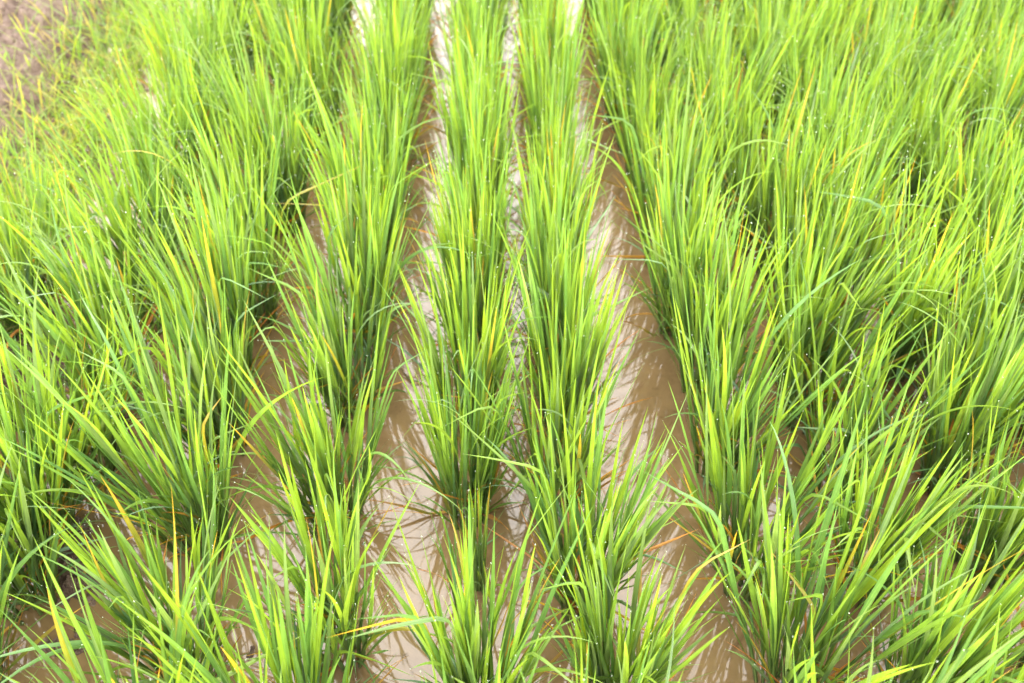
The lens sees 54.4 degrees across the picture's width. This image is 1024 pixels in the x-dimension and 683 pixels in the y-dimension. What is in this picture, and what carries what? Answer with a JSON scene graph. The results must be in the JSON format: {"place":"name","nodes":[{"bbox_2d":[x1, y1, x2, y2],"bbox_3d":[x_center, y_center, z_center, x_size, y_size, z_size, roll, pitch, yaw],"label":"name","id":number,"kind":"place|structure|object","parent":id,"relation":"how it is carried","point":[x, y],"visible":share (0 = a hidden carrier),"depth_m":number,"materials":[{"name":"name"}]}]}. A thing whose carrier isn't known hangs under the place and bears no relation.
{"place":"outdoors","nodes":[
{"label":"outdoors","id":0,"kind":"place"},
{"bbox_2d":[0,0,1023,682],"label":"water","id":1,"kind":"structure","parent":0,"point":[654,372],"depth_m":1.80,"materials":[{"name":"brown liquid"}]},
{"bbox_2d":[0,440,89,682],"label":"rice plant","id":2,"kind":"object","parent":1,"relation":"on","point":[9,579],"visible":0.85,"depth_m":1.42,"materials":[{"name":"green plant"}]},
{"bbox_2d":[0,109,95,296],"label":"rice plant","id":3,"kind":"object","parent":1,"relation":"on","point":[12,198],"visible":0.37,"depth_m":2.04,"materials":[{"name":"green plant"}]},
{"bbox_2d":[0,98,101,347],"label":"rice plant","id":4,"kind":"object","parent":1,"relation":"on","point":[7,240],"visible":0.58,"depth_m":1.95,"materials":[{"name":"green plant"}]},
{"bbox_2d":[0,381,115,634],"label":"rice plant","id":5,"kind":"object","parent":1,"relation":"on","point":[28,537],"visible":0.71,"depth_m":1.52,"materials":[{"name":"green plant"}]},
{"bbox_2d":[0,244,172,517],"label":"rice plant","id":6,"kind":"object","parent":1,"relation":"on","point":[100,424],"visible":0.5,"depth_m":1.68,"materials":[{"name":"green plant"}]},
{"bbox_2d":[0,265,186,589],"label":"rice plant","id":7,"kind":"object","parent":1,"relation":"on","point":[75,441],"visible":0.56,"depth_m":1.56,"materials":[{"name":"green plant"}]},
{"bbox_2d":[0,151,203,421],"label":"rice plant","id":8,"kind":"object","parent":1,"relation":"on","point":[91,332],"visible":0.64,"depth_m":1.76,"materials":[{"name":"green plant"}]},
{"bbox_2d":[1,80,210,299],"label":"rice plant","id":9,"kind":"object","parent":1,"relation":"on","point":[136,190],"visible":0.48,"depth_m":2.01,"materials":[{"name":"green plant"}]},
{"bbox_2d":[0,128,218,381],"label":"rice plant","id":10,"kind":"object","parent":1,"relation":"on","point":[77,221],"visible":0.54,"depth_m":1.89,"materials":[{"name":"green plant"}]},
{"bbox_2d":[40,88,205,249],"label":"rice plant","id":11,"kind":"object","parent":1,"relation":"on","point":[79,172],"visible":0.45,"depth_m":2.10,"materials":[{"name":"green plant"}]},
{"bbox_2d":[0,0,255,660],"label":"mud","id":12,"kind":"structure","parent":1,"relation":"on","point":[9,8],"depth_m":2.65,"materials":[{"name":"brown soil"}]},
{"bbox_2d":[0,0,184,374],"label":"weeds","id":13,"kind":"object","parent":12,"relation":"on","point":[122,17],"visible":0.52,"depth_m":2.60,"materials":[{"name":"green plant"}]},
{"bbox_2d":[0,447,283,682],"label":"rice plant","id":14,"kind":"object","parent":1,"relation":"on","point":[127,591],"visible":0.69,"depth_m":1.39,"materials":[{"name":"green plant"}]},
{"bbox_2d":[1,488,299,682],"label":"rice plant","id":15,"kind":"object","parent":1,"relation":"on","point":[104,668],"visible":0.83,"depth_m":1.27,"materials":[{"name":"green plant"}]},
{"bbox_2d":[47,7,263,210],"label":"rice plant","id":16,"kind":"object","parent":1,"relation":"on","point":[182,123],"visible":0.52,"depth_m":2.21,"materials":[{"name":"green plant"}]},
{"bbox_2d":[1,244,323,599],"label":"rice plant","id":17,"kind":"object","parent":1,"relation":"on","point":[186,492],"visible":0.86,"depth_m":1.53,"materials":[{"name":"green plant"}]},
{"bbox_2d":[44,132,298,394],"bbox_3d":[-0.597,-0.112,1.805,0.442,0.554,0.412,0,45,0],"label":"rice plant","id":18,"kind":"object","parent":1,"relation":"on","point":[207,255],"visible":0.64,"depth_m":1.76,"materials":[{"name":"green plant"}]},
{"bbox_2d":[66,249,280,467],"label":"rice plant","id":19,"kind":"object","parent":1,"relation":"on","point":[198,346],"visible":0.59,"depth_m":1.68,"materials":[{"name":"green plant"}]},
{"bbox_2d":[115,0,255,169],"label":"rice plant","id":20,"kind":"object","parent":1,"relation":"on","point":[193,95],"visible":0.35,"depth_m":2.32,"materials":[{"name":"green plant"}]},
{"bbox_2d":[108,0,271,106],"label":"rice plant","id":21,"kind":"object","parent":1,"relation":"on","point":[141,17],"visible":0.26,"depth_m":2.51,"materials":[{"name":"green plant"}]},
{"bbox_2d":[115,0,271,131],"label":"rice plant","id":22,"kind":"object","parent":1,"relation":"on","point":[165,35],"visible":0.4,"depth_m":2.43,"materials":[{"name":"green plant"}]},
{"bbox_2d":[133,0,288,80],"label":"rice plant","id":23,"kind":"object","parent":1,"relation":"on","point":[213,11],"visible":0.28,"depth_m":2.64,"materials":[{"name":"green plant"}]},
{"bbox_2d":[114,56,313,270],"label":"rice plant","id":24,"kind":"object","parent":1,"relation":"on","point":[230,154],"visible":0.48,"depth_m":2.03,"materials":[{"name":"green plant"}]},
{"bbox_2d":[157,1,328,190],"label":"rice plant","id":25,"kind":"object","parent":1,"relation":"on","point":[251,83],"visible":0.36,"depth_m":2.21,"materials":[{"name":"green plant"}]},
{"bbox_2d":[143,131,357,332],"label":"rice plant","id":26,"kind":"object","parent":1,"relation":"on","point":[270,305],"visible":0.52,"depth_m":1.93,"materials":[{"name":"green plant"}]},
{"bbox_2d":[105,515,401,682],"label":"rice plant","id":27,"kind":"object","parent":1,"relation":"on","point":[283,662],"visible":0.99,"depth_m":1.26,"materials":[{"name":"green plant"}]},
{"bbox_2d":[210,0,362,120],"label":"rice plant","id":28,"kind":"object","parent":1,"relation":"on","point":[265,30],"visible":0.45,"depth_m":2.45,"materials":[{"name":"green plant"}]},
{"bbox_2d":[203,38,381,235],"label":"rice plant","id":29,"kind":"object","parent":1,"relation":"on","point":[293,134],"visible":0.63,"depth_m":2.15,"materials":[{"name":"green plant"}]},
{"bbox_2d":[246,0,359,153],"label":"rice plant","id":30,"kind":"object","parent":1,"relation":"on","point":[315,47],"visible":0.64,"depth_m":2.38,"materials":[{"name":"green plant"}]},
{"bbox_2d":[199,420,452,682],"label":"rice plant","id":31,"kind":"object","parent":1,"relation":"on","point":[346,546],"visible":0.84,"depth_m":1.41,"materials":[{"name":"green plant"}]},
{"bbox_2d":[196,298,464,541],"bbox_3d":[-0.263,0.171,1.551,0.402,0.516,0.402,0,45,0],"label":"rice plant","id":32,"kind":"object","parent":1,"relation":"on","point":[323,442],"visible":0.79,"depth_m":1.58,"materials":[{"name":"green plant"}]},
{"bbox_2d":[247,203,432,432],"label":"rice plant","id":33,"kind":"object","parent":1,"relation":"on","point":[332,320],"visible":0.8,"depth_m":1.76,"materials":[{"name":"green plant"}]},
{"bbox_2d":[208,123,474,395],"bbox_3d":[-0.286,-0.142,1.851,0.451,0.529,0.376,0,45,0],"label":"rice plant","id":34,"kind":"object","parent":1,"relation":"on","point":[375,236],"visible":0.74,"depth_m":1.84,"materials":[{"name":"green plant"}]},
{"bbox_2d":[269,56,452,304],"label":"rice plant","id":35,"kind":"object","parent":1,"relation":"on","point":[359,161],"visible":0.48,"depth_m":1.97,"materials":[{"name":"green plant"}]},
{"bbox_2d":[293,49,449,240],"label":"rice plant","id":36,"kind":"object","parent":1,"relation":"on","point":[330,127],"visible":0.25,"depth_m":2.06,"materials":[{"name":"green plant"}]},
{"bbox_2d":[303,0,448,160],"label":"rice plant","id":37,"kind":"object","parent":1,"relation":"on","point":[388,71],"visible":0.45,"depth_m":2.31,"materials":[{"name":"green plant"}]},
{"bbox_2d":[312,22,446,206],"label":"rice plant","id":38,"kind":"object","parent":1,"relation":"on","point":[404,105],"visible":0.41,"depth_m":2.22,"materials":[{"name":"green plant"}]},
{"bbox_2d":[324,0,445,130],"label":"rice plant","id":39,"kind":"object","parent":1,"relation":"on","point":[395,35],"visible":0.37,"depth_m":2.40,"materials":[{"name":"green plant"}]},
{"bbox_2d":[365,211,553,442],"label":"rice plant","id":40,"kind":"object","parent":1,"relation":"on","point":[494,355],"visible":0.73,"depth_m":1.69,"materials":[{"name":"green plant"}]},
{"bbox_2d":[362,309,562,537],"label":"rice plant","id":41,"kind":"object","parent":1,"relation":"on","point":[446,460],"visible":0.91,"depth_m":1.61,"materials":[{"name":"green plant"}]},
{"bbox_2d":[398,87,532,262],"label":"rice plant","id":42,"kind":"object","parent":1,"relation":"on","point":[474,179],"visible":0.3,"depth_m":1.99,"materials":[{"name":"green plant"}]},
{"bbox_2d":[404,1,529,151],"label":"rice plant","id":43,"kind":"object","parent":1,"relation":"on","point":[492,54],"visible":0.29,"depth_m":2.24,"materials":[{"name":"green plant"}]},
{"bbox_2d":[417,471,519,641],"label":"rice plant","id":44,"kind":"object","parent":1,"relation":"on","point":[479,564],"visible":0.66,"depth_m":1.54,"materials":[{"name":"green plant"}]},
{"bbox_2d":[393,168,547,374],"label":"rice plant","id":45,"kind":"object","parent":1,"relation":"on","point":[456,270],"visible":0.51,"depth_m":1.83,"materials":[{"name":"green plant"}]},
{"bbox_2d":[395,117,547,347],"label":"rice plant","id":46,"kind":"object","parent":1,"relation":"on","point":[485,222],"visible":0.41,"depth_m":1.87,"materials":[{"name":"green plant"}]},
{"bbox_2d":[411,2,540,217],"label":"rice plant","id":47,"kind":"object","parent":1,"relation":"on","point":[445,110],"visible":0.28,"depth_m":2.15,"materials":[{"name":"green plant"}]},
{"bbox_2d":[327,477,629,682],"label":"rice plant","id":48,"kind":"object","parent":1,"relation":"on","point":[462,671],"visible":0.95,"depth_m":1.29,"materials":[{"name":"green plant"}]},
{"bbox_2d":[423,0,547,111],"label":"rice plant","id":49,"kind":"object","parent":1,"relation":"on","point":[477,21],"visible":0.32,"depth_m":2.40,"materials":[{"name":"green plant"}]},
{"bbox_2d":[425,26,557,230],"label":"rice plant","id":50,"kind":"object","parent":1,"relation":"on","point":[464,133],"visible":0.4,"depth_m":2.07,"materials":[{"name":"green plant"}]},
{"bbox_2d":[434,131,619,384],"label":"rice plant","id":51,"kind":"object","parent":1,"relation":"on","point":[540,269],"visible":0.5,"depth_m":1.80,"materials":[{"name":"green plant"}]},
{"bbox_2d":[477,0,607,154],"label":"rice plant","id":52,"kind":"object","parent":1,"relation":"on","point":[564,44],"visible":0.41,"depth_m":2.30,"materials":[{"name":"green plant"}]},
{"bbox_2d":[447,303,641,536],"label":"rice plant","id":53,"kind":"object","parent":1,"relation":"on","point":[554,410],"visible":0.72,"depth_m":1.58,"materials":[{"name":"green plant"}]},
{"bbox_2d":[491,19,597,177],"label":"rice plant","id":54,"kind":"object","parent":1,"relation":"on","point":[535,107],"visible":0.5,"depth_m":2.24,"materials":[{"name":"green plant"}]},
{"bbox_2d":[486,110,617,307],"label":"rice plant","id":55,"kind":"object","parent":1,"relation":"on","point":[539,218],"visible":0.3,"depth_m":1.91,"materials":[{"name":"green plant"}]},
{"bbox_2d":[480,77,626,284],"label":"rice plant","id":56,"kind":"object","parent":1,"relation":"on","point":[550,188],"visible":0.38,"depth_m":2.01,"materials":[{"name":"green plant"}]},
{"bbox_2d":[447,218,663,437],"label":"rice plant","id":57,"kind":"object","parent":1,"relation":"on","point":[582,338],"visible":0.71,"depth_m":1.68,"materials":[{"name":"green plant"}]},
{"bbox_2d":[502,0,610,105],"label":"rice plant","id":58,"kind":"object","parent":1,"relation":"on","point":[560,20],"visible":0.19,"depth_m":2.39,"materials":[{"name":"green plant"}]},
{"bbox_2d":[496,46,624,247],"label":"rice plant","id":59,"kind":"object","parent":1,"relation":"on","point":[546,134],"visible":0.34,"depth_m":2.10,"materials":[{"name":"green plant"}]},
{"bbox_2d":[446,372,697,646],"bbox_3d":[0.104,0.260,1.455,0.335,0.526,0.406,-28,51,-25],"label":"rice plant","id":60,"kind":"object","parent":1,"relation":"on","point":[548,525],"visible":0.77,"depth_m":1.44,"materials":[{"name":"green plant"}]},
{"bbox_2d":[547,0,694,121],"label":"rice plant","id":61,"kind":"object","parent":1,"relation":"on","point":[604,27],"visible":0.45,"depth_m":2.46,"materials":[{"name":"green plant"}]},
{"bbox_2d":[517,483,749,682],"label":"rice plant","id":62,"kind":"object","parent":1,"relation":"on","point":[600,658],"visible":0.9,"depth_m":1.30,"materials":[{"name":"green plant"}]},
{"bbox_2d":[581,17,704,190],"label":"rice plant","id":63,"kind":"object","parent":1,"relation":"on","point":[650,114],"visible":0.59,"depth_m":2.26,"materials":[{"name":"green plant"}]},
{"bbox_2d":[582,0,706,155],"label":"rice plant","id":64,"kind":"object","parent":1,"relation":"on","point":[644,74],"visible":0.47,"depth_m":2.39,"materials":[{"name":"green plant"}]},
{"bbox_2d":[596,48,741,236],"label":"rice plant","id":65,"kind":"object","parent":1,"relation":"on","point":[643,152],"visible":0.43,"depth_m":2.16,"materials":[{"name":"green plant"}]},
{"bbox_2d":[586,34,790,274],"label":"rice plant","id":66,"kind":"object","parent":1,"relation":"on","point":[673,153],"visible":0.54,"depth_m":2.03,"materials":[{"name":"green plant"}]},
{"bbox_2d":[604,95,796,345],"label":"rice plant","id":67,"kind":"object","parent":1,"relation":"on","point":[701,238],"visible":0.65,"depth_m":1.88,"materials":[{"name":"green plant"}]},
{"bbox_2d":[647,0,761,103],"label":"rice plant","id":68,"kind":"object","parent":1,"relation":"on","point":[701,24],"visible":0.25,"depth_m":2.54,"materials":[{"name":"green plant"}]},
{"bbox_2d":[668,0,758,132],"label":"rice plant","id":69,"kind":"object","parent":1,"relation":"on","point":[705,47],"visible":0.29,"depth_m":2.44,"materials":[{"name":"green plant"}]},
{"bbox_2d":[619,148,830,404],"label":"rice plant","id":70,"kind":"object","parent":1,"relation":"on","point":[701,308],"visible":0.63,"depth_m":1.75,"materials":[{"name":"green plant"}]},
{"bbox_2d":[670,0,804,156],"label":"rice plant","id":71,"kind":"object","parent":1,"relation":"on","point":[708,70],"visible":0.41,"depth_m":2.29,"materials":[{"name":"green plant"}]},
{"bbox_2d":[667,12,811,199],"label":"rice plant","id":72,"kind":"object","parent":1,"relation":"on","point":[718,106],"visible":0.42,"depth_m":2.23,"materials":[{"name":"green plant"}]},
{"bbox_2d":[694,57,827,256],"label":"rice plant","id":73,"kind":"object","parent":1,"relation":"on","point":[752,183],"visible":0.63,"depth_m":2.12,"materials":[{"name":"green plant"}]},
{"bbox_2d":[663,191,866,506],"bbox_3d":[0.382,0.053,1.640,0.305,0.556,0.392,11,46,10],"label":"rice plant","id":74,"kind":"object","parent":1,"relation":"on","point":[723,375],"visible":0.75,"depth_m":1.63,"materials":[{"name":"green plant"}]},
{"bbox_2d":[712,0,841,134],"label":"rice plant","id":75,"kind":"object","parent":1,"relation":"on","point":[774,24],"visible":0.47,"depth_m":2.42,"materials":[{"name":"green plant"}]},
{"bbox_2d":[632,326,928,642],"bbox_3d":[0.364,0.206,1.508,0.411,0.528,0.425,35,55,30],"label":"rice plant","id":76,"kind":"object","parent":1,"relation":"on","point":[743,497],"visible":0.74,"depth_m":1.51,"materials":[{"name":"green plant"}]},
{"bbox_2d":[730,69,879,283],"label":"rice plant","id":77,"kind":"object","parent":1,"relation":"on","point":[764,194],"visible":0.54,"depth_m":2.01,"materials":[{"name":"green plant"}]},
{"bbox_2d":[736,1,892,156],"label":"rice plant","id":78,"kind":"object","parent":1,"relation":"on","point":[806,71],"visible":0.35,"depth_m":2.36,"materials":[{"name":"green plant"}]},
{"bbox_2d":[722,103,932,328],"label":"rice plant","id":79,"kind":"object","parent":1,"relation":"on","point":[790,206],"visible":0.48,"depth_m":1.91,"materials":[{"name":"green plant"}]},
{"bbox_2d":[640,386,1023,682],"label":"rice plant","id":80,"kind":"object","parent":1,"relation":"on","point":[776,612],"visible":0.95,"depth_m":1.35,"materials":[{"name":"green plant"}]},
{"bbox_2d":[752,0,934,195],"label":"rice plant","id":81,"kind":"object","parent":1,"relation":"on","point":[832,105],"visible":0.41,"depth_m":2.18,"materials":[{"name":"green plant"}]},
{"bbox_2d":[778,0,914,105],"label":"rice plant","id":82,"kind":"object","parent":1,"relation":"on","point":[826,38],"visible":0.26,"depth_m":2.50,"materials":[{"name":"green plant"}]},
{"bbox_2d":[733,234,963,448],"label":"rice plant","id":83,"kind":"object","parent":1,"relation":"on","point":[793,334],"visible":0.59,"depth_m":1.73,"materials":[{"name":"green plant"}]},
{"bbox_2d":[742,134,961,394],"bbox_3d":[0.543,-0.099,1.793,0.378,0.552,0.416,0,45,0],"label":"rice plant","id":84,"kind":"object","parent":1,"relation":"on","point":[834,304],"visible":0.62,"depth_m":1.76,"materials":[{"name":"green plant"}]},
{"bbox_2d":[787,57,925,253],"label":"rice plant","id":85,"kind":"object","parent":1,"relation":"on","point":[871,162],"visible":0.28,"depth_m":2.03,"materials":[{"name":"green plant"}]},
{"bbox_2d":[802,55,928,233],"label":"rice plant","id":86,"kind":"object","parent":1,"relation":"on","point":[877,134],"visible":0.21,"depth_m":2.11,"materials":[{"name":"green plant"}]},
{"bbox_2d":[769,95,987,332],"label":"rice plant","id":87,"kind":"object","parent":1,"relation":"on","point":[876,246],"visible":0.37,"depth_m":1.91,"materials":[{"name":"green plant"}]},
{"bbox_2d":[749,267,1017,518],"bbox_3d":[0.556,0.156,1.589,0.360,0.483,0.364,14,47,14],"label":"rice plant","id":88,"kind":"object","parent":1,"relation":"on","point":[873,414],"visible":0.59,"depth_m":1.60,"materials":[{"name":"green plant"}]},
{"bbox_2d":[809,0,967,132],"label":"rice plant","id":89,"kind":"object","parent":1,"relation":"on","point":[867,26],"visible":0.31,"depth_m":2.41,"materials":[{"name":"green plant"}]},
{"bbox_2d":[784,364,1023,626],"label":"rice plant","id":90,"kind":"object","parent":1,"relation":"on","point":[933,505],"visible":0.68,"depth_m":1.44,"materials":[{"name":"green plant"}]},
{"bbox_2d":[792,578,1023,682],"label":"rice plant","id":91,"kind":"object","parent":1,"relation":"on","point":[967,674],"visible":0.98,"depth_m":1.16,"materials":[{"name":"green plant"}]},
{"bbox_2d":[841,0,985,160],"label":"rice plant","id":92,"kind":"object","parent":1,"relation":"on","point":[925,81],"visible":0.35,"depth_m":2.32,"materials":[{"name":"green plant"}]},
{"bbox_2d":[848,0,986,102],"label":"rice plant","id":93,"kind":"object","parent":1,"relation":"on","point":[936,11],"visible":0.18,"depth_m":2.51,"materials":[{"name":"green plant"}]},
{"bbox_2d":[815,138,1023,391],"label":"rice plant","id":94,"kind":"object","parent":1,"relation":"on","point":[928,261],"visible":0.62,"depth_m":1.78,"materials":[{"name":"green plant"}]},
{"bbox_2d":[825,484,1023,682],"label":"rice plant","id":95,"kind":"object","parent":1,"relation":"on","point":[1007,597],"visible":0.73,"depth_m":1.32,"materials":[{"name":"green plant"}]},
{"bbox_2d":[851,18,1009,219],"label":"rice plant","id":96,"kind":"object","parent":1,"relation":"on","point":[923,123],"visible":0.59,"depth_m":2.18,"materials":[{"name":"green plant"}]},
{"bbox_2d":[863,0,1023,144],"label":"rice plant","id":97,"kind":"object","parent":1,"relation":"on","point":[950,88],"visible":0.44,"depth_m":2.35,"materials":[{"name":"green plant"}]},
{"bbox_2d":[867,166,1023,423],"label":"rice plant","id":98,"kind":"object","parent":1,"relation":"on","point":[972,312],"visible":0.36,"depth_m":1.72,"materials":[{"name":"green plant"}]},
{"bbox_2d":[883,216,1023,513],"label":"rice plant","id":99,"kind":"object","parent":1,"relation":"on","point":[1007,376],"visible":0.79,"depth_m":1.61,"materials":[{"name":"green plant"}]},
{"bbox_2d":[891,50,1023,263],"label":"rice plant","id":100,"kind":"object","parent":1,"relation":"on","point":[952,163],"visible":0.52,"depth_m":2.09,"materials":[{"name":"green plant"}]},
{"bbox_2d":[913,81,1023,300],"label":"rice plant","id":101,"kind":"object","parent":1,"relation":"on","point":[991,196],"visible":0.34,"depth_m":1.97,"materials":[{"name":"green plant"}]},
{"bbox_2d":[918,386,1023,589],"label":"rice plant","id":102,"kind":"object","parent":1,"relation":"on","point":[1000,533],"visible":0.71,"depth_m":1.54,"materials":[{"name":"green plant"}]},
{"bbox_2d":[922,8,1023,179],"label":"rice plant","id":103,"kind":"object","parent":1,"relation":"on","point":[1000,83],"visible":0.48,"depth_m":2.27,"materials":[{"name":"green plant"}]},
{"bbox_2d":[926,127,1023,336],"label":"rice plant","id":104,"kind":"object","parent":1,"relation":"on","point":[1013,202],"visible":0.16,"depth_m":1.90,"materials":[{"name":"green plant"}]},
{"bbox_2d":[930,0,1023,106],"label":"rice plant","id":105,"kind":"object","parent":1,"relation":"on","point":[1007,11],"visible":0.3,"depth_m":2.50,"materials":[{"name":"green plant"}]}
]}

